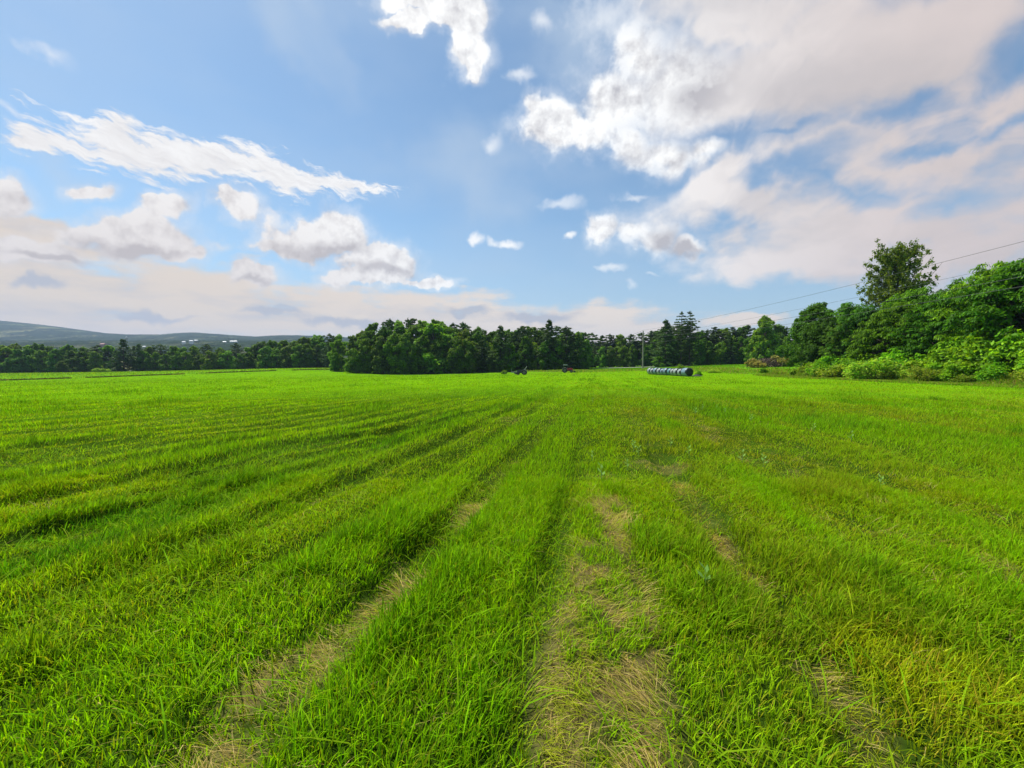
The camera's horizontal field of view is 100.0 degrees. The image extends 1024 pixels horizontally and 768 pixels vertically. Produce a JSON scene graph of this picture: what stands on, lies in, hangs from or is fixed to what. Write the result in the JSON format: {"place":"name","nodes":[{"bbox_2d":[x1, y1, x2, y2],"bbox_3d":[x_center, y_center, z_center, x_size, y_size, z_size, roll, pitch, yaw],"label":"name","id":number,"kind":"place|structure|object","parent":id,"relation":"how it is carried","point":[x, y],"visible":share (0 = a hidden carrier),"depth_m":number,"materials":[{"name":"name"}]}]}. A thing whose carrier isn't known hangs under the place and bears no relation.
{"place":"outdoors","nodes":[
{"label":"outdoors","id":0,"kind":"place"},
{"bbox_2d":[0,321,629,370],"bbox_3d":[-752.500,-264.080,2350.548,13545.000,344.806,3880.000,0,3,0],"label":"hills","id":1,"kind":"structure","parent":0,"point":[24,334],"depth_m":1892.57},
{"bbox_2d":[0,364,1023,767],"bbox_3d":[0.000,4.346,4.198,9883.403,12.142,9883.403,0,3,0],"label":"ground","id":2,"kind":"structure","parent":0,"point":[658,466],"depth_m":3.27,"materials":[{"name":"green plant"}]},
{"bbox_2d":[0,349,26,372],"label":"broadleaf tree","id":3,"kind":"object","parent":2,"relation":"on","point":[13,368],"visible":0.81,"depth_m":184.34,"materials":[{"name":"green plant"}]},
{"bbox_2d":[17,348,41,372],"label":"broadleaf tree","id":4,"kind":"object","parent":2,"relation":"on","point":[27,352],"visible":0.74,"depth_m":186.29,"materials":[{"name":"green plant"}]},
{"bbox_2d":[30,350,50,372],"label":"broadleaf tree","id":5,"kind":"object","parent":2,"relation":"on","point":[42,365],"visible":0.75,"depth_m":186.66,"materials":[{"name":"green plant"}]},
{"bbox_2d":[44,349,62,371],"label":"broadleaf tree","id":6,"kind":"object","parent":2,"relation":"on","point":[55,355],"visible":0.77,"depth_m":186.16,"materials":[{"name":"green plant"}]},
{"bbox_2d":[52,350,78,371],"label":"broadleaf tree","id":7,"kind":"object","parent":2,"relation":"on","point":[69,356],"visible":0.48,"depth_m":190.17,"materials":[{"name":"green plant"}]},
{"bbox_2d":[69,351,92,371],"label":"broadleaf tree","id":8,"kind":"object","parent":2,"relation":"on","point":[81,365],"visible":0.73,"depth_m":190.18,"materials":[{"name":"green plant"}]},
{"bbox_2d":[85,351,103,371],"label":"broadleaf tree","id":9,"kind":"object","parent":2,"relation":"on","point":[93,359],"visible":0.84,"depth_m":189.13,"materials":[{"name":"green plant"}]},
{"bbox_2d":[99,345,122,371],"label":"broadleaf tree","id":10,"kind":"object","parent":2,"relation":"on","point":[108,349],"visible":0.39,"depth_m":206.30,"materials":[{"name":"green plant"}]},
{"bbox_2d":[104,339,139,371],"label":"spruce tree","id":11,"kind":"object","parent":2,"relation":"on","point":[116,361],"visible":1,"depth_m":184.91,"materials":[{"name":"green plant"}]},
{"bbox_2d":[135,350,152,370],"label":"broadleaf tree","id":12,"kind":"object","parent":2,"relation":"on","point":[146,360],"visible":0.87,"depth_m":189.39,"materials":[{"name":"green plant"}]},
{"bbox_2d":[147,352,161,370],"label":"broadleaf tree","id":13,"kind":"object","parent":2,"relation":"on","point":[154,365],"visible":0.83,"depth_m":190.97,"materials":[{"name":"green plant"}]},
{"bbox_2d":[156,354,173,370],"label":"broadleaf tree","id":14,"kind":"object","parent":2,"relation":"on","point":[164,365],"visible":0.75,"depth_m":189.72,"materials":[{"name":"green plant"}]},
{"bbox_2d":[0,368,340,378],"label":"hayfield grass","id":15,"kind":"structure","parent":2,"relation":"on","point":[85,374],"depth_m":142.41,"materials":[{"name":"green plant"}]},
{"bbox_2d":[0,368,344,380],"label":"field margin weeds","id":16,"kind":"object","parent":2,"relation":"on","point":[150,374],"visible":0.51,"depth_m":116.89,"materials":[{"name":"green plant"}]},
{"bbox_2d":[177,352,192,370],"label":"broadleaf tree","id":17,"kind":"object","parent":2,"relation":"on","point":[187,364],"visible":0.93,"depth_m":189.60,"materials":[{"name":"green plant"}]},
{"bbox_2d":[199,350,218,369],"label":"broadleaf tree","id":18,"kind":"object","parent":2,"relation":"on","point":[208,363],"visible":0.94,"depth_m":187.97,"materials":[{"name":"green plant"}]},
{"bbox_2d":[217,350,237,368],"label":"broadleaf tree","id":19,"kind":"object","parent":2,"relation":"on","point":[228,364],"visible":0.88,"depth_m":191.63,"materials":[{"name":"green plant"}]},
{"bbox_2d":[241,352,255,368],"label":"broadleaf tree","id":20,"kind":"object","parent":2,"relation":"on","point":[249,362],"visible":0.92,"depth_m":189.61,"materials":[{"name":"green plant"}]},
{"bbox_2d":[255,345,272,368],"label":"broadleaf tree","id":21,"kind":"object","parent":2,"relation":"on","point":[267,352],"visible":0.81,"depth_m":189.14,"materials":[{"name":"green plant"}]},
{"bbox_2d":[266,349,282,367],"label":"broadleaf tree","id":22,"kind":"object","parent":2,"relation":"on","point":[272,362],"visible":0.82,"depth_m":188.88,"materials":[{"name":"green plant"}]},
{"bbox_2d":[276,345,295,367],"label":"broadleaf tree","id":23,"kind":"object","parent":2,"relation":"on","point":[285,358],"visible":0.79,"depth_m":188.86,"materials":[{"name":"green plant"}]},
{"bbox_2d":[291,344,309,367],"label":"broadleaf tree","id":24,"kind":"object","parent":2,"relation":"on","point":[295,355],"visible":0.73,"depth_m":187.88,"materials":[{"name":"green plant"}]},
{"bbox_2d":[298,343,318,367],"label":"broadleaf tree","id":25,"kind":"object","parent":2,"relation":"on","point":[305,348],"visible":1,"depth_m":188.78,"materials":[{"name":"green plant"}]},
{"bbox_2d":[307,334,328,367],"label":"broadleaf tree","id":26,"kind":"object","parent":2,"relation":"on","point":[317,339],"visible":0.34,"depth_m":200.57,"materials":[{"name":"green plant"}]},
{"bbox_2d":[312,344,323,367],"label":"broadleaf tree","id":27,"kind":"object","parent":2,"relation":"on","point":[317,350],"visible":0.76,"depth_m":193.41,"materials":[{"name":"green plant"}]},
{"bbox_2d":[326,339,345,370],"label":"broadleaf tree","id":28,"kind":"object","parent":2,"relation":"on","point":[335,345],"visible":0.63,"depth_m":147.70,"materials":[{"name":"green plant"}]},
{"bbox_2d":[343,348,361,372],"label":"broadleaf tree","id":29,"kind":"object","parent":2,"relation":"on","point":[351,364],"visible":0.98,"depth_m":137.77,"materials":[{"name":"green plant"}]},
{"bbox_2d":[355,339,374,372],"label":"broadleaf tree","id":30,"kind":"object","parent":2,"relation":"on","point":[364,359],"visible":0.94,"depth_m":138.59,"materials":[{"name":"green plant"}]},
{"bbox_2d":[355,330,382,358],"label":"broadleaf tree","id":31,"kind":"object","parent":2,"relation":"on","point":[368,335],"visible":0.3,"depth_m":144.34,"materials":[{"name":"green plant"}]},
{"bbox_2d":[368,335,392,373],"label":"broadleaf tree","id":32,"kind":"object","parent":2,"relation":"on","point":[380,362],"visible":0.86,"depth_m":136.02,"materials":[{"name":"green plant"}]},
{"bbox_2d":[370,325,392,371],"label":"broadleaf tree","id":33,"kind":"object","parent":2,"relation":"on","point":[383,331],"visible":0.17,"depth_m":144.16,"materials":[{"name":"green plant"}]},
{"bbox_2d":[382,332,408,373],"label":"broadleaf tree","id":34,"kind":"object","parent":2,"relation":"on","point":[389,346],"visible":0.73,"depth_m":135.19,"materials":[{"name":"green plant"}]},
{"bbox_2d":[394,332,418,374],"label":"broadleaf tree","id":35,"kind":"object","parent":2,"relation":"on","point":[405,344],"visible":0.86,"depth_m":136.00,"materials":[{"name":"green plant"}]},
{"bbox_2d":[400,324,430,344],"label":"broadleaf tree","id":36,"kind":"object","parent":2,"relation":"on","point":[413,329],"visible":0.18,"depth_m":145.75,"materials":[{"name":"green plant"}]},
{"bbox_2d":[411,335,436,373],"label":"broadleaf tree","id":37,"kind":"object","parent":2,"relation":"on","point":[422,344],"visible":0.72,"depth_m":137.20,"materials":[{"name":"green plant"}]},
{"bbox_2d":[411,323,454,373],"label":"broadleaf tree","id":38,"kind":"object","parent":2,"relation":"on","point":[433,331],"visible":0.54,"depth_m":139.57,"materials":[{"name":"green plant"}]},
{"bbox_2d":[427,336,451,372],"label":"broadleaf tree","id":39,"kind":"object","parent":2,"relation":"on","point":[436,345],"visible":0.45,"depth_m":138.53,"materials":[{"name":"green plant"}]},
{"bbox_2d":[442,336,466,373],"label":"broadleaf tree","id":40,"kind":"object","parent":2,"relation":"on","point":[455,346],"visible":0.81,"depth_m":136.66,"materials":[{"name":"green plant"}]},
{"bbox_2d":[455,329,477,366],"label":"broadleaf tree","id":41,"kind":"object","parent":2,"relation":"on","point":[463,334],"visible":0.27,"depth_m":145.06,"materials":[{"name":"green plant"}]},
{"bbox_2d":[455,339,479,372],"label":"broadleaf tree","id":42,"kind":"object","parent":2,"relation":"on","point":[471,351],"visible":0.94,"depth_m":135.77,"materials":[{"name":"green plant"}]},
{"bbox_2d":[470,331,490,371],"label":"broadleaf tree","id":43,"kind":"object","parent":2,"relation":"on","point":[478,336],"visible":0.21,"depth_m":146.47,"materials":[{"name":"green plant"}]},
{"bbox_2d":[470,339,492,372],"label":"pine tree","id":44,"kind":"object","parent":2,"relation":"on","point":[481,354],"visible":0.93,"depth_m":138.62,"materials":[{"name":"green plant"}]},
{"bbox_2d":[486,325,513,372],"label":"spruce tree","id":45,"kind":"object","parent":2,"relation":"on","point":[503,350],"visible":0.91,"depth_m":137.17,"materials":[{"name":"green plant"}]},
{"bbox_2d":[497,343,523,371],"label":"tree","id":46,"kind":"object","parent":2,"relation":"on","point":[512,364],"visible":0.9,"depth_m":136.87,"materials":[{"name":"green plant"}]},
{"bbox_2d":[517,336,534,369],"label":"broadleaf tree","id":47,"kind":"object","parent":2,"relation":"on","point":[525,345],"visible":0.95,"depth_m":141.54,"materials":[{"name":"green plant"}]},
{"bbox_2d":[527,342,538,369],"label":"broadleaf tree","id":48,"kind":"object","parent":2,"relation":"on","point":[534,362],"visible":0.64,"depth_m":141.55,"materials":[{"name":"green plant"}]},
{"bbox_2d":[536,340,558,369],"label":"broadleaf tree","id":49,"kind":"object","parent":2,"relation":"on","point":[543,349],"visible":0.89,"depth_m":138.16,"materials":[{"name":"green plant"}]},
{"bbox_2d":[536,319,561,369],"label":"spruce tree","id":50,"kind":"object","parent":2,"relation":"on","point":[547,335],"visible":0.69,"depth_m":139.08,"materials":[{"name":"green plant"}]},
{"bbox_2d":[550,339,571,369],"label":"broadleaf tree","id":51,"kind":"object","parent":2,"relation":"on","point":[561,362],"visible":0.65,"depth_m":139.71,"materials":[{"name":"green plant"}]},
{"bbox_2d":[548,326,586,368],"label":"pine tree","id":52,"kind":"object","parent":2,"relation":"on","point":[572,340],"visible":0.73,"depth_m":141.44,"materials":[{"name":"green plant"}]},
{"bbox_2d":[574,348,589,368],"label":"broadleaf tree","id":53,"kind":"object","parent":2,"relation":"on","point":[582,355],"visible":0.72,"depth_m":143.63,"materials":[{"name":"green plant"}]},
{"bbox_2d":[584,339,594,368],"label":"broadleaf tree","id":54,"kind":"object","parent":2,"relation":"on","point":[591,362],"visible":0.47,"depth_m":149.02,"materials":[{"name":"green plant"}]},
{"bbox_2d":[594,347,608,367],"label":"broadleaf tree","id":55,"kind":"object","parent":2,"relation":"on","point":[603,362],"visible":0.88,"depth_m":173.34,"materials":[{"name":"green plant"}]},
{"bbox_2d":[605,346,617,366],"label":"broadleaf tree","id":56,"kind":"object","parent":2,"relation":"on","point":[611,357],"visible":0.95,"depth_m":172.77,"materials":[{"name":"green plant"}]},
{"bbox_2d":[614,334,628,366],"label":"broadleaf tree","id":57,"kind":"object","parent":2,"relation":"on","point":[620,342],"visible":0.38,"depth_m":184.99,"materials":[{"name":"green plant"}]},
{"bbox_2d":[616,346,628,366],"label":"broadleaf tree","id":58,"kind":"object","parent":2,"relation":"on","point":[622,357],"visible":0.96,"depth_m":173.56,"materials":[{"name":"green plant"}]},
{"bbox_2d":[627,344,639,366],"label":"broadleaf tree","id":59,"kind":"object","parent":2,"relation":"on","point":[633,360],"visible":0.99,"depth_m":170.98,"materials":[{"name":"green plant"}]},
{"bbox_2d":[653,319,680,366],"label":"spruce tree","id":60,"kind":"object","parent":2,"relation":"on","point":[670,361],"visible":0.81,"depth_m":150.49,"materials":[{"name":"green plant"}]},
{"bbox_2d":[669,311,692,363],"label":"spruce tree","id":61,"kind":"object","parent":2,"relation":"on","point":[681,348],"visible":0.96,"depth_m":149.09,"materials":[{"name":"green plant"}]},
{"bbox_2d":[676,311,702,365],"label":"pine tree","id":62,"kind":"object","parent":2,"relation":"on","point":[692,324],"visible":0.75,"depth_m":149.67,"materials":[{"name":"green plant"}]},
{"bbox_2d":[583,362,798,369],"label":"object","id":63,"kind":"structure","parent":2,"relation":"on","point":[704,366],"depth_m":133.89,"materials":[{"name":"green plant"}]},
{"bbox_2d":[692,340,706,364],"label":"broadleaf tree","id":64,"kind":"object","parent":2,"relation":"on","point":[700,359],"visible":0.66,"depth_m":157.03,"materials":[{"name":"green plant"}]},
{"bbox_2d":[704,341,715,364],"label":"broadleaf tree","id":65,"kind":"object","parent":2,"relation":"on","point":[710,355],"visible":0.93,"depth_m":156.34,"materials":[{"name":"green plant"}]},
{"bbox_2d":[707,327,728,364],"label":"pine tree","id":66,"kind":"object","parent":2,"relation":"on","point":[714,338],"visible":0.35,"depth_m":165.56,"materials":[{"name":"green plant"}]},
{"bbox_2d":[713,341,728,364],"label":"broadleaf tree","id":67,"kind":"object","parent":2,"relation":"on","point":[719,354],"visible":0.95,"depth_m":155.62,"materials":[{"name":"green plant"}]},
{"bbox_2d":[709,327,735,363],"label":"broadleaf tree","id":68,"kind":"object","parent":2,"relation":"on","point":[726,335],"visible":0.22,"depth_m":166.28,"materials":[{"name":"green plant"}]},
{"bbox_2d":[722,337,738,364],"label":"spruce tree","id":69,"kind":"object","parent":2,"relation":"on","point":[732,356],"visible":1,"depth_m":153.89,"materials":[{"name":"green plant"}]},
{"bbox_2d":[731,336,745,363],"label":"broadleaf tree","id":70,"kind":"object","parent":2,"relation":"on","point":[739,359],"visible":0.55,"depth_m":154.46,"materials":[{"name":"green plant"}]},
{"bbox_2d":[745,315,786,360],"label":"broadleaf tree","id":71,"kind":"object","parent":2,"relation":"on","point":[761,344],"visible":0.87,"depth_m":137.63,"materials":[{"name":"green plant"}]},
{"bbox_2d":[527,366,1023,387],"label":"tall weeds","id":72,"kind":"object","parent":2,"relation":"on","point":[1009,383],"visible":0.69,"depth_m":49.90,"materials":[{"name":"green plant"}]},
{"bbox_2d":[775,302,837,366],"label":"broadleaf tree","id":73,"kind":"object","parent":2,"relation":"on","point":[795,330],"visible":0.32,"depth_m":65.07,"materials":[{"name":"green plant"}]},
{"bbox_2d":[789,315,838,366],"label":"sumac tree","id":74,"kind":"object","parent":2,"relation":"on","point":[821,325],"visible":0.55,"depth_m":59.79,"materials":[{"name":"green plant"}]},
{"bbox_2d":[805,360,834,375],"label":"bush","id":75,"kind":"object","parent":2,"relation":"on","point":[821,364],"visible":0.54,"depth_m":52.09,"materials":[{"name":"green plant"}]},
{"bbox_2d":[812,364,846,376],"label":"goldenrod clump","id":76,"kind":"object","parent":2,"relation":"on","point":[823,373],"visible":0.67,"depth_m":49.86,"materials":[{"name":"green plant"}]},
{"bbox_2d":[803,302,871,356],"bbox_3d":[46.774,-6.272,59.860,10.510,10.420,10.757,2,3,34],"label":"sumac tree","id":77,"kind":"object","parent":2,"relation":"on","point":[846,312],"visible":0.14,"depth_m":59.23,"materials":[{"name":"green plant"}]},
{"bbox_2d":[819,318,883,361],"bbox_3d":[44.197,-4.646,55.523,7.662,7.817,7.192,2,3,32],"label":"sumac tree","id":78,"kind":"object","parent":2,"relation":"on","point":[832,340],"visible":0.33,"depth_m":55.48,"materials":[{"name":"green plant"}]},
{"bbox_2d":[825,304,884,359],"bbox_3d":[45.307,-5.372,53.771,8.747,9.508,9.318,-2,3,-36],"label":"sumac tree","id":79,"kind":"object","parent":2,"relation":"on","point":[865,315],"visible":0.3,"depth_m":54.19,"materials":[{"name":"green plant"}]},
{"bbox_2d":[841,356,913,378],"bbox_3d":[38.640,-1.493,45.067,6.450,2.882,5.943,2,3,37],"label":"goldenrod clump","id":80,"kind":"object","parent":2,"relation":"on","point":[864,369],"visible":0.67,"depth_m":44.32,"materials":[{"name":"green plant"}]},
{"bbox_2d":[870,370,898,379],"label":"goldenrod clump","id":81,"kind":"object","parent":2,"relation":"on","point":[887,375],"visible":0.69,"depth_m":43.05,"materials":[{"name":"green plant"}]},
{"bbox_2d":[842,301,932,362],"bbox_3d":[43.766,-4.865,49.442,8.695,9.051,8.900,-1,3,-20],"label":"sumac tree","id":82,"kind":"object","parent":2,"relation":"on","point":[884,316],"visible":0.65,"depth_m":48.86,"materials":[{"name":"green plant"}]},
{"bbox_2d":[851,286,934,352],"bbox_3d":[47.752,-5.955,51.291,11.041,10.946,11.301,1,3,13],"label":"sumac tree","id":83,"kind":"object","parent":2,"relation":"on","point":[915,299],"visible":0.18,"depth_m":50.22,"materials":[{"name":"green plant"}]},
{"bbox_2d":[870,348,926,371],"bbox_3d":[40.739,-1.949,45.721,5.289,3.766,6.919,1,3,27],"label":"bush","id":84,"kind":"object","parent":2,"relation":"on","point":[900,356],"visible":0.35,"depth_m":44.49,"materials":[{"name":"green plant"}]},
{"bbox_2d":[856,238,942,308],"bbox_3d":[57.831,-12.016,64.695,9.426,20.374,9.878,-1,3,-16],"label":"poplar tree","id":85,"kind":"object","parent":2,"relation":"on","point":[895,264],"visible":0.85,"depth_m":63.25,"materials":[{"name":"green plant"}]},
{"bbox_2d":[906,365,943,380],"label":"goldenrod clump","id":86,"kind":"object","parent":2,"relation":"on","point":[919,373],"visible":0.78,"depth_m":39.17,"materials":[{"name":"green plant"}]},
{"bbox_2d":[921,344,961,370],"bbox_3d":[41.714,-1.747,39.062,5.337,4.005,6.708,-2,3,-38],"label":"bush","id":87,"kind":"object","parent":2,"relation":"on","point":[940,353],"visible":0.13,"depth_m":39.72,"materials":[{"name":"green plant"}]},
{"bbox_2d":[887,291,998,359],"bbox_3d":[44.671,-4.826,44.524,9.314,9.472,9.100,2,3,34],"label":"sumac tree","id":88,"kind":"object","parent":2,"relation":"on","point":[924,346],"visible":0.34,"depth_m":44.09,"materials":[{"name":"green plant"}]},
{"bbox_2d":[889,276,1012,341],"bbox_3d":[48.234,-5.872,45.544,11.022,11.409,11.741,1,3,13],"label":"sumac tree","id":89,"kind":"object","parent":2,"relation":"on","point":[955,282],"visible":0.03,"depth_m":46.27,"materials":[{"name":"green plant"}]},
{"bbox_2d":[932,361,979,381],"bbox_3d":[39.371,-0.920,37.480,3.690,2.236,2.936,0,3,3],"label":"bush","id":90,"kind":"object","parent":2,"relation":"on","point":[952,371],"visible":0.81,"depth_m":37.30,"materials":[{"name":"green plant"}]},
{"bbox_2d":[926,329,993,370],"bbox_3d":[42.579,-2.377,39.835,6.534,5.417,5.198,-2,3,-31],"label":"bush","id":91,"kind":"object","parent":2,"relation":"on","point":[935,365],"visible":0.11,"depth_m":40.01,"materials":[{"name":"green plant"}]},
{"bbox_2d":[950,374,980,382],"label":"goldenrod clump","id":92,"kind":"object","parent":2,"relation":"on","point":[962,378],"visible":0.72,"depth_m":35.82,"materials":[{"name":"green plant"}]},
{"bbox_2d":[940,326,993,372],"bbox_3d":[42.158,-2.377,38.140,7.439,5.624,5.686,0,3,0],"label":"bush","id":93,"kind":"object","parent":2,"relation":"on","point":[972,345],"visible":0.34,"depth_m":37.38,"materials":[{"name":"green plant"}]},
{"bbox_2d":[925,260,1023,349],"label":"sumac tree","id":94,"kind":"object","parent":2,"relation":"on","point":[983,276],"visible":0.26,"depth_m":40.84,"materials":[{"name":"green plant"}]},
{"bbox_2d":[935,258,1023,355],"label":"sumac tree","id":95,"kind":"object","parent":2,"relation":"on","point":[984,320],"visible":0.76,"depth_m":37.37,"materials":[{"name":"green plant"}]},
{"bbox_2d":[966,350,1019,380],"bbox_3d":[40.931,-1.472,35.353,5.028,3.773,6.320,1,3,27],"label":"bush","id":96,"kind":"object","parent":2,"relation":"on","point":[983,361],"visible":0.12,"depth_m":35.52,"materials":[{"name":"green plant"}]},
{"bbox_2d":[971,360,1015,381],"bbox_3d":[39.267,-0.782,34.360,4.714,2.254,3.603,0,3,-2],"label":"bush","id":97,"kind":"object","parent":2,"relation":"on","point":[995,370],"visible":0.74,"depth_m":34.01,"materials":[{"name":"green plant"}]},
{"bbox_2d":[974,341,1023,374],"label":"bush","id":98,"kind":"object","parent":2,"relation":"on","point":[998,356],"visible":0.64,"depth_m":34.50,"materials":[{"name":"green plant"}]},
{"bbox_2d":[978,322,1023,371],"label":"bush","id":99,"kind":"object","parent":2,"relation":"on","point":[1008,338],"visible":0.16,"depth_m":35.26,"materials":[{"name":"green plant"}]},
{"bbox_2d":[1007,336,1023,368],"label":"bush","id":100,"kind":"object","parent":2,"relation":"on","point":[1022,348],"visible":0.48,"depth_m":33.64,"materials":[{"name":"green plant"}]},
{"bbox_2d":[0,0,1023,342],"label":"sky","id":101,"kind":"structure","parent":0,"point":[226,167],"materials":[{"name":"blue"}]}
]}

